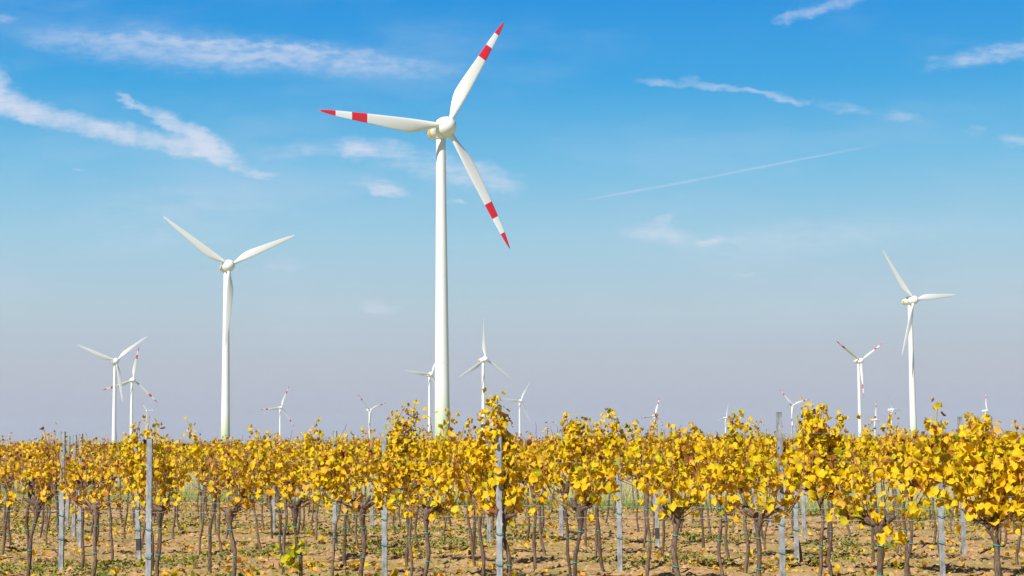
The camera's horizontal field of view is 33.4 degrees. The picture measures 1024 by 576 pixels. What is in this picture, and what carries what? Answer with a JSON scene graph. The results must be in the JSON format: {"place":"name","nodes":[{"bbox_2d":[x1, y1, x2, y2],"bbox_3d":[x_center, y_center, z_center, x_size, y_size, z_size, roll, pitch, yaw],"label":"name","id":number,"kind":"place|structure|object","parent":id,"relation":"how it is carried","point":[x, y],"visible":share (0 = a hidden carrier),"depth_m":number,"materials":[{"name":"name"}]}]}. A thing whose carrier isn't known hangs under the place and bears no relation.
{"place":"outdoors","nodes":[
{"label":"outdoors","id":0,"kind":"place"},
{"bbox_2d":[1,432,981,501],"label":"trellis wires","id":1,"kind":"object","parent":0,"point":[371,480],"visible":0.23,"depth_m":24.43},
{"bbox_2d":[1,468,1011,515],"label":"grass","id":2,"kind":"structure","parent":0,"point":[626,491],"depth_m":48.87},
{"bbox_2d":[0,459,1023,575],"bbox_3d":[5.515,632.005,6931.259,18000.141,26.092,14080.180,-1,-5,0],"label":"ground","id":3,"kind":"structure","parent":0,"point":[594,569],"depth_m":27.82,"materials":[{"name":"soil"}]},
{"bbox_2d":[0,441,30,545],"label":"grapevine","id":4,"kind":"object","parent":3,"relation":"on","point":[8,519],"visible":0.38,"depth_m":29.84,"materials":[{"name":"yellow plant"}]},
{"bbox_2d":[0,453,44,554],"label":"grapevine","id":5,"kind":"object","parent":3,"relation":"on","point":[6,517],"visible":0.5,"depth_m":26.81,"materials":[{"name":"yellow plant"}]},
{"bbox_2d":[0,422,65,575],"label":"grapevine","id":6,"kind":"object","parent":3,"relation":"on","point":[41,500],"visible":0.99,"depth_m":20.42,"materials":[{"name":"yellow plant"}]},
{"bbox_2d":[3,432,70,569],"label":"grapevine","id":7,"kind":"object","parent":3,"relation":"on","point":[29,487],"visible":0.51,"depth_m":23.74,"materials":[{"name":"yellow plant"}]},
{"bbox_2d":[15,442,83,545],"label":"grapevine","id":8,"kind":"object","parent":3,"relation":"on","point":[48,521],"visible":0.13,"depth_m":29.44,"materials":[{"name":"yellow plant"}]},
{"bbox_2d":[58,432,65,569],"bbox_3d":[-6.175,2.983,23.419,0.094,2.020,0.096,-1,-5,8],"label":"trellis post","id":9,"kind":"object","parent":3,"relation":"on","point":[61,526],"visible":0.87,"depth_m":23.40,"materials":[{"name":"metal"}]},
{"bbox_2d":[26,440,100,556],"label":"grapevine","id":10,"kind":"object","parent":3,"relation":"on","point":[56,484],"visible":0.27,"depth_m":26.41,"materials":[{"name":"yellow plant"}]},
{"bbox_2d":[65,436,69,529],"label":"trellis post","id":11,"kind":"object","parent":3,"relation":"on","point":[68,499],"visible":0.38,"depth_m":35.17,"materials":[{"name":"metal"}]},
{"bbox_2d":[72,435,76,536],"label":"trellis post","id":12,"kind":"object","parent":3,"relation":"on","point":[74,506],"visible":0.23,"depth_m":32.19,"materials":[{"name":"metal"}]},
{"bbox_2d":[77,434,82,547],"bbox_3d":[-7.371,3.502,29.136,0.094,2.020,0.096,-2,-5,15],"label":"trellis post","id":13,"kind":"object","parent":3,"relation":"on","point":[79,517],"visible":0.39,"depth_m":29.08,"materials":[{"name":"metal"}]},
{"bbox_2d":[47,435,122,571],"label":"grapevine","id":14,"kind":"object","parent":3,"relation":"on","point":[83,481],"visible":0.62,"depth_m":23.34,"materials":[{"name":"yellow plant"}]},
{"bbox_2d":[48,434,142,575],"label":"grapevine","id":15,"kind":"object","parent":3,"relation":"on","point":[93,505],"visible":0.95,"depth_m":20.05,"materials":[{"name":"yellow plant"}]},
{"bbox_2d":[74,437,119,541],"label":"grapevine","id":16,"kind":"object","parent":3,"relation":"on","point":[84,467],"visible":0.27,"depth_m":29.14,"materials":[{"name":"yellow plant"}]},
{"bbox_2d":[71,437,132,559],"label":"grapevine","id":17,"kind":"object","parent":3,"relation":"on","point":[94,474],"visible":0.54,"depth_m":26.01,"materials":[{"name":"yellow plant"}]},
{"bbox_2d":[77,336,147,442],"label":"wind turbine","id":18,"kind":"object","parent":3,"relation":"on","point":[114,361],"visible":0.93,"depth_m":1435.72,"materials":[{"name":"white paint"}]},
{"bbox_2d":[108,441,132,538],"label":"grapevine","id":19,"kind":"object","parent":3,"relation":"on","point":[124,458],"visible":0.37,"depth_m":31.75,"materials":[{"name":"yellow plant"}]},
{"bbox_2d":[104,348,157,439],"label":"wind turbine","id":20,"kind":"object","parent":3,"relation":"on","point":[132,379],"visible":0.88,"depth_m":1774.28,"materials":[{"name":"white paint"},{"name":"red paint"}]},
{"bbox_2d":[133,432,141,561],"bbox_3d":[-5.634,3.178,25.657,0.094,2.020,0.096,-4,-6,11],"label":"trellis post","id":21,"kind":"object","parent":3,"relation":"on","point":[138,538],"visible":0.62,"depth_m":25.60,"materials":[{"name":"metal"}]},
{"bbox_2d":[145,439,152,575],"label":"trellis post","id":22,"kind":"object","parent":3,"relation":"on","point":[149,508],"visible":1,"depth_m":19.41,"materials":[{"name":"metal"}]},
{"bbox_2d":[129,435,181,548],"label":"grapevine","id":23,"kind":"object","parent":3,"relation":"on","point":[163,440],"visible":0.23,"depth_m":28.58,"materials":[{"name":"yellow plant"}]},
{"bbox_2d":[113,415,203,575],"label":"grapevine","id":24,"kind":"object","parent":3,"relation":"on","point":[138,471],"visible":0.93,"depth_m":19.71,"materials":[{"name":"yellow plant"}]},
{"bbox_2d":[125,444,196,557],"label":"grapevine","id":25,"kind":"object","parent":3,"relation":"on","point":[170,485],"visible":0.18,"depth_m":25.52,"materials":[{"name":"yellow plant"}]},
{"bbox_2d":[123,436,205,570],"bbox_3d":[-4.697,2.932,22.869,1.242,1.926,0.508,-2,-5,15],"label":"grapevine","id":26,"kind":"object","parent":3,"relation":"on","point":[175,452],"visible":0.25,"depth_m":22.90,"materials":[{"name":"yellow plant"}]},
{"bbox_2d":[153,436,208,538],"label":"grapevine","id":27,"kind":"object","parent":3,"relation":"on","point":[174,515],"visible":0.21,"depth_m":31.32,"materials":[{"name":"yellow plant"}]},
{"bbox_2d":[171,435,251,572],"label":"grapevine","id":28,"kind":"object","parent":3,"relation":"on","point":[213,496],"visible":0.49,"depth_m":22.53,"materials":[{"name":"yellow plant"}]},
{"bbox_2d":[186,440,238,549],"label":"grapevine","id":29,"kind":"object","parent":3,"relation":"on","point":[204,476],"visible":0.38,"depth_m":28.20,"materials":[{"name":"plant"}]},
{"bbox_2d":[179,432,258,559],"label":"grapevine","id":30,"kind":"object","parent":3,"relation":"on","point":[202,469],"visible":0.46,"depth_m":25.17,"materials":[{"name":"yellow plant"}]},
{"bbox_2d":[192,433,262,538],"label":"grapevine","id":31,"kind":"object","parent":3,"relation":"on","point":[228,497],"visible":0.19,"depth_m":30.93,"materials":[{"name":"plant"}]},
{"bbox_2d":[164,217,295,443],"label":"wind turbine","id":32,"kind":"object","parent":3,"relation":"on","point":[226,267],"visible":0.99,"depth_m":744.05,"materials":[{"name":"white paint"}]},
{"bbox_2d":[207,438,289,575],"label":"grapevine","id":33,"kind":"object","parent":3,"relation":"on","point":[235,507],"visible":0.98,"depth_m":19.21,"materials":[{"name":"yellow plant"}]},
{"bbox_2d":[229,444,280,549],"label":"grapevine","id":34,"kind":"object","parent":3,"relation":"on","point":[256,524],"visible":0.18,"depth_m":27.77,"materials":[{"name":"yellow plant"}]},
{"bbox_2d":[248,424,291,538],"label":"grapevine","id":35,"kind":"object","parent":3,"relation":"on","point":[268,470],"visible":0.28,"depth_m":30.53,"materials":[{"name":"yellow plant"}]},
{"bbox_2d":[260,387,293,435],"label":"wind turbine","id":36,"kind":"object","parent":3,"relation":"on","point":[280,407],"visible":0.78,"depth_m":2510.31,"materials":[{"name":"white paint"}]},
{"bbox_2d":[240,432,327,574],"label":"grapevine","id":37,"kind":"object","parent":3,"relation":"on","point":[311,465],"visible":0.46,"depth_m":22.06,"materials":[{"name":"yellow plant"}]},
{"bbox_2d":[259,418,320,554],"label":"grapevine","id":38,"kind":"object","parent":3,"relation":"on","point":[294,455],"visible":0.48,"depth_m":24.70,"materials":[{"name":"yellow plant"}]},
{"bbox_2d":[256,435,362,575],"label":"grapevine","id":39,"kind":"object","parent":3,"relation":"on","point":[289,557],"visible":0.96,"depth_m":18.85,"materials":[{"name":"yellow plant"}]},
{"bbox_2d":[280,442,339,545],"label":"grapevine","id":40,"kind":"object","parent":3,"relation":"on","point":[299,510],"visible":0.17,"depth_m":27.42,"materials":[{"name":"plant"}]},
{"bbox_2d":[299,430,365,575],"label":"grapevine","id":41,"kind":"object","parent":3,"relation":"on","point":[354,482],"visible":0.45,"depth_m":21.72,"materials":[{"name":"yellow plant"}]},
{"bbox_2d":[332,431,337,547],"bbox_3d":[-2.812,3.281,27.092,0.094,2.020,0.096,-2,-5,13],"label":"trellis post","id":42,"kind":"object","parent":3,"relation":"on","point":[334,503],"visible":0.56,"depth_m":27.05,"materials":[{"name":"metal"}]},
{"bbox_2d":[307,434,390,566],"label":"grapevine","id":43,"kind":"object","parent":3,"relation":"on","point":[364,471],"visible":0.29,"depth_m":24.22,"materials":[{"name":"yellow plant"}]},
{"bbox_2d":[303,424,407,575],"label":"grapevine","id":44,"kind":"object","parent":3,"relation":"on","point":[360,507],"visible":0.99,"depth_m":18.58,"materials":[{"name":"yellow plant"}]},
{"bbox_2d":[332,435,381,540],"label":"grapevine","id":45,"kind":"object","parent":3,"relation":"on","point":[358,447],"visible":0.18,"depth_m":29.75,"materials":[{"name":"yellow plant"}]},
{"bbox_2d":[347,427,379,550],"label":"grapevine","id":46,"kind":"object","parent":3,"relation":"on","point":[367,475],"visible":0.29,"depth_m":26.95,"materials":[{"name":"plant"}]},
{"bbox_2d":[381,437,387,575],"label":"trellis post","id":47,"kind":"object","parent":3,"relation":"on","point":[384,531],"visible":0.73,"depth_m":21.32,"materials":[{"name":"metal"}]},
{"bbox_2d":[364,424,429,566],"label":"grapevine","id":48,"kind":"object","parent":3,"relation":"on","point":[407,519],"visible":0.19,"depth_m":23.83,"materials":[{"name":"yellow plant"}]},
{"bbox_2d":[348,400,450,575],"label":"grapevine","id":49,"kind":"object","parent":3,"relation":"on","point":[404,426],"visible":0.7,"depth_m":21.36,"materials":[{"name":"yellow plant"}]},
{"bbox_2d":[319,22,509,439],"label":"wind turbine","id":50,"kind":"object","parent":3,"relation":"on","point":[441,130],"visible":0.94,"depth_m":438.36,"materials":[{"name":"white paint"}]},
{"bbox_2d":[391,424,437,542],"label":"grapevine","id":51,"kind":"object","parent":3,"relation":"on","point":[417,495],"visible":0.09,"depth_m":29.29,"materials":[{"name":"yellow plant"}]},
{"bbox_2d":[404,363,434,436],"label":"wind turbine","id":52,"kind":"object","parent":3,"relation":"on","point":[429,375],"visible":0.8,"depth_m":1813.69,"materials":[{"name":"white paint"}]},
{"bbox_2d":[365,407,475,575],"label":"grapevine","id":53,"kind":"object","parent":3,"relation":"on","point":[433,510],"visible":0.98,"depth_m":18.23,"materials":[{"name":"yellow plant"}]},
{"bbox_2d":[419,417,495,566],"bbox_3d":[-0.709,2.855,23.590,1.345,2.140,0.567,-3,-6,24],"label":"grapevine","id":54,"kind":"object","parent":3,"relation":"on","point":[467,426],"visible":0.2,"depth_m":23.52,"materials":[{"name":"yellow plant"}]},
{"bbox_2d":[420,438,527,575],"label":"grapevine","id":55,"kind":"object","parent":3,"relation":"on","point":[482,550],"visible":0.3,"depth_m":20.89,"materials":[{"name":"yellow plant"}]},
{"bbox_2d":[458,322,511,437],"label":"wind turbine","id":56,"kind":"object","parent":3,"relation":"on","point":[482,360],"visible":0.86,"depth_m":1495.47,"materials":[{"name":"white paint"}]},
{"bbox_2d":[495,435,503,575],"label":"trellis post","id":57,"kind":"object","parent":3,"relation":"on","point":[499,533],"visible":1,"depth_m":17.81,"materials":[{"name":"metal"}]},
{"bbox_2d":[447,387,567,575],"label":"grapevine","id":58,"kind":"object","parent":3,"relation":"on","point":[490,484],"visible":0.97,"depth_m":17.90,"materials":[{"name":"yellow plant"}]},
{"bbox_2d":[2,432,1020,472],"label":"distant vineyard","id":59,"kind":"object","parent":3,"relation":"on","point":[783,440],"visible":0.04,"depth_m":94.17,"materials":[{"name":"yellow plant"}]},
{"bbox_2d":[0,498,1023,575],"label":"weeds","id":60,"kind":"object","parent":3,"relation":"on","point":[347,573],"visible":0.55,"depth_m":28.17,"materials":[{"name":"green plant"}]},
{"bbox_2d":[0,501,1023,575],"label":"clods","id":61,"kind":"object","parent":3,"relation":"on","point":[582,548],"visible":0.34,"depth_m":27.66,"materials":[{"name":"soil"}]},
{"bbox_2d":[0,500,1023,575],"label":"fallen leaves","id":62,"kind":"object","parent":3,"relation":"on","point":[394,571],"visible":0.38,"depth_m":26.40,"materials":[{"name":"yellow plant"}]},
{"bbox_2d":[505,382,529,436],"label":"wind turbine","id":63,"kind":"object","parent":3,"relation":"on","point":[519,400],"visible":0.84,"depth_m":2550.12,"materials":[{"name":"white paint"}]},
{"bbox_2d":[506,443,560,541],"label":"grapevine","id":64,"kind":"object","parent":3,"relation":"on","point":[525,483],"visible":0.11,"depth_m":28.49,"materials":[{"name":"plant"}]},
{"bbox_2d":[510,421,559,554],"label":"grapevine","id":65,"kind":"object","parent":3,"relation":"on","point":[540,521],"visible":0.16,"depth_m":25.70,"materials":[{"name":"yellow plant"}]},
{"bbox_2d":[509,425,569,568],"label":"grapevine","id":66,"kind":"object","parent":3,"relation":"on","point":[526,476],"visible":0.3,"depth_m":23.12,"materials":[{"name":"yellow plant"}]},
{"bbox_2d":[558,430,562,535],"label":"trellis post","id":67,"kind":"object","parent":3,"relation":"on","point":[560,514],"visible":0.34,"depth_m":30.66,"materials":[{"name":"metal"}]},
{"bbox_2d":[514,412,614,575],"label":"grapevine","id":68,"kind":"object","parent":3,"relation":"on","point":[574,426],"visible":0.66,"depth_m":20.49,"materials":[{"name":"yellow plant"}]},
{"bbox_2d":[508,426,645,575],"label":"grapevine","id":69,"kind":"object","parent":3,"relation":"on","point":[582,489],"visible":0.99,"depth_m":17.55,"materials":[{"name":"yellow plant"}]},
{"bbox_2d":[544,422,627,546],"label":"grapevine","id":70,"kind":"object","parent":3,"relation":"on","point":[585,526],"visible":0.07,"depth_m":28.00,"materials":[{"name":"plant"}]},
{"bbox_2d":[565,430,636,556],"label":"grapevine","id":71,"kind":"object","parent":3,"relation":"on","point":[596,536],"visible":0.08,"depth_m":25.37,"materials":[{"name":"yellow plant"}]},
{"bbox_2d":[549,434,656,571],"bbox_3d":[1.255,2.873,22.712,1.591,1.906,0.641,-3,-6,24],"label":"grapevine","id":72,"kind":"object","parent":3,"relation":"on","point":[597,523],"visible":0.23,"depth_m":22.70,"materials":[{"name":"yellow plant"}]},
{"bbox_2d":[616,426,622,571],"bbox_3d":[1.414,2.835,22.507,0.094,2.020,0.096,-1,-5,11],"label":"trellis post","id":73,"kind":"object","parent":3,"relation":"on","point":[619,524],"visible":0.78,"depth_m":22.46,"materials":[{"name":"metal"}]},
{"bbox_2d":[583,408,696,575],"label":"grapevine","id":74,"kind":"object","parent":3,"relation":"on","point":[615,441],"visible":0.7,"depth_m":20.18,"materials":[{"name":"yellow plant"}]},
{"bbox_2d":[622,427,663,547],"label":"grapevine","id":75,"kind":"object","parent":3,"relation":"on","point":[645,533],"visible":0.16,"depth_m":27.64,"materials":[{"name":"yellow plant"}]},
{"bbox_2d":[654,428,659,546],"bbox_3d":[2.329,3.271,27.481,0.080,2.020,0.052,-2,-5,11],"label":"trellis post","id":76,"kind":"object","parent":3,"relation":"on","point":[657,535],"visible":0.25,"depth_m":27.42,"materials":[{"name":"metal"}]},
{"bbox_2d":[632,412,687,557],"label":"grapevine","id":77,"kind":"object","parent":3,"relation":"on","point":[663,519],"visible":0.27,"depth_m":25.01,"materials":[{"name":"yellow plant"}]},
{"bbox_2d":[624,426,708,571],"bbox_3d":[2.062,2.803,22.360,1.217,1.974,0.742,-3,-6,24],"label":"grapevine","id":78,"kind":"object","parent":3,"relation":"on","point":[683,429],"visible":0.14,"depth_m":22.41,"materials":[{"name":"yellow plant"}]},
{"bbox_2d":[637,428,749,575],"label":"grapevine","id":79,"kind":"object","parent":3,"relation":"on","point":[676,508],"visible":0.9,"depth_m":17.09,"materials":[{"name":"yellow plant"}]},
{"bbox_2d":[665,420,764,547],"bbox_3d":[3.187,3.144,27.143,1.626,2.124,0.786,-3,-6,24],"label":"grapevine","id":80,"kind":"object","parent":3,"relation":"on","point":[702,523],"visible":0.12,"depth_m":27.19,"materials":[{"name":"yellow plant"}]},
{"bbox_2d":[665,422,769,575],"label":"grapevine","id":81,"kind":"object","parent":3,"relation":"on","point":[701,444],"visible":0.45,"depth_m":19.77,"materials":[{"name":"yellow plant"}]},
{"bbox_2d":[683,431,775,557],"bbox_3d":[3.126,3.016,24.553,1.470,1.918,0.519,-2,-5,16],"label":"grapevine","id":82,"kind":"object","parent":3,"relation":"on","point":[725,537],"visible":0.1,"depth_m":24.50,"materials":[{"name":"yellow plant"}]},
{"bbox_2d":[695,409,776,572],"bbox_3d":[2.862,2.645,21.916,1.224,2.192,0.630,-3,-6,24],"label":"grapevine","id":83,"kind":"object","parent":3,"relation":"on","point":[738,436],"visible":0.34,"depth_m":21.81,"materials":[{"name":"yellow plant"}]},
{"bbox_2d":[697,431,818,575],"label":"grapevine","id":84,"kind":"object","parent":3,"relation":"on","point":[731,504],"visible":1,"depth_m":16.78,"materials":[{"name":"yellow plant"}]},
{"bbox_2d":[740,431,787,549],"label":"grapevine","id":85,"kind":"object","parent":3,"relation":"on","point":[773,438],"visible":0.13,"depth_m":26.75,"materials":[{"name":"plant"}]},
{"bbox_2d":[744,436,812,561],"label":"grapevine","id":86,"kind":"object","parent":3,"relation":"on","point":[785,469],"visible":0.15,"depth_m":24.20,"materials":[{"name":"plant"}]},
{"bbox_2d":[776,412,785,575],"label":"trellis post","id":87,"kind":"object","parent":3,"relation":"on","point":[781,524],"visible":0.84,"depth_m":19.28,"materials":[{"name":"metal"}]},
{"bbox_2d":[791,425,799,561],"bbox_3d":[3.995,2.949,24.040,0.094,2.020,0.096,-2,-5,15],"label":"trellis post","id":88,"kind":"object","parent":3,"relation":"on","point":[796,529],"visible":0.62,"depth_m":23.99,"materials":[{"name":"metal"}]},
{"bbox_2d":[801,428,805,538],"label":"trellis post","id":89,"kind":"object","parent":3,"relation":"on","point":[803,504],"visible":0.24,"depth_m":28.85,"materials":[{"name":"metal"}]},
{"bbox_2d":[758,397,883,575],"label":"grapevine","id":90,"kind":"object","parent":3,"relation":"on","point":[812,424],"visible":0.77,"depth_m":19.17,"materials":[{"name":"yellow plant"}]},
{"bbox_2d":[774,421,879,575],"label":"grapevine","id":91,"kind":"object","parent":3,"relation":"on","point":[831,531],"visible":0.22,"depth_m":21.34,"materials":[{"name":"yellow plant"}]},
{"bbox_2d":[837,341,880,437],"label":"wind turbine","id":92,"kind":"object","parent":3,"relation":"on","point":[859,361],"visible":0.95,"depth_m":1615.84,"materials":[{"name":"white paint"},{"name":"red paint"}]},
{"bbox_2d":[837,411,913,563],"bbox_3d":[5.013,2.810,23.833,1.236,2.166,0.896,-2,-5,12],"label":"grapevine","id":93,"kind":"object","parent":3,"relation":"on","point":[882,428],"visible":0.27,"depth_m":23.72,"materials":[{"name":"yellow plant"}]},
{"bbox_2d":[804,397,961,575],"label":"grapevine","id":94,"kind":"object","parent":3,"relation":"on","point":[880,522],"visible":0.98,"depth_m":16.29,"materials":[{"name":"yellow plant"}]},
{"bbox_2d":[869,421,945,575],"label":"grapevine","id":95,"kind":"object","parent":3,"relation":"on","point":[874,456],"visible":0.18,"depth_m":21.14,"materials":[{"name":"yellow plant"}]},
{"bbox_2d":[858,426,960,575],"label":"grapevine","id":96,"kind":"object","parent":3,"relation":"on","point":[907,481],"visible":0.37,"depth_m":18.73,"materials":[{"name":"yellow plant"}]},
{"bbox_2d":[883,251,954,437],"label":"wind turbine","id":97,"kind":"object","parent":3,"relation":"on","point":[911,301],"visible":0.91,"depth_m":978.89,"materials":[{"name":"white paint"}]},
{"bbox_2d":[937,422,945,575],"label":"trellis post","id":98,"kind":"object","parent":3,"relation":"on","point":[941,528],"visible":0.59,"depth_m":20.75,"materials":[{"name":"metal"}]},
{"bbox_2d":[890,419,1023,575],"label":"grapevine","id":99,"kind":"object","parent":3,"relation":"on","point":[980,509],"visible":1,"depth_m":15.86,"materials":[{"name":"yellow plant"}]},
{"bbox_2d":[957,417,965,554],"bbox_3d":[6.726,2.997,25.515,0.080,2.140,0.042,-1,-5,4],"label":"trellis post","id":100,"kind":"object","parent":3,"relation":"on","point":[962,516],"visible":0.27,"depth_m":25.45,"materials":[{"name":"metal"}]},
{"bbox_2d":[941,413,1018,549],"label":"grapevine","id":101,"kind":"object","parent":3,"relation":"on","point":[988,419],"visible":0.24,"depth_m":18.45,"materials":[{"name":"yellow plant"}]},
{"bbox_2d":[940,412,1022,575],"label":"grapevine","id":102,"kind":"object","parent":3,"relation":"on","point":[982,427],"visible":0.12,"depth_m":20.86,"materials":[{"name":"yellow plant"}]},
{"bbox_2d":[965,416,1021,564],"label":"grapevine","id":103,"kind":"object","parent":3,"relation":"on","point":[1017,427],"visible":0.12,"depth_m":22.79,"materials":[{"name":"yellow plant"}]},
{"bbox_2d":[0,0,1023,444],"label":"sky","id":104,"kind":"structure","parent":0,"point":[695,202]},
{"bbox_2d":[1,431,1023,509],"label":"trellis wires","id":105,"kind":"object","parent":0,"point":[522,485],"visible":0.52,"depth_m":20.64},
{"bbox_2d":[29,431,1023,522],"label":"trellis wires","id":106,"kind":"object","parent":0,"point":[556,493],"visible":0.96,"depth_m":17.60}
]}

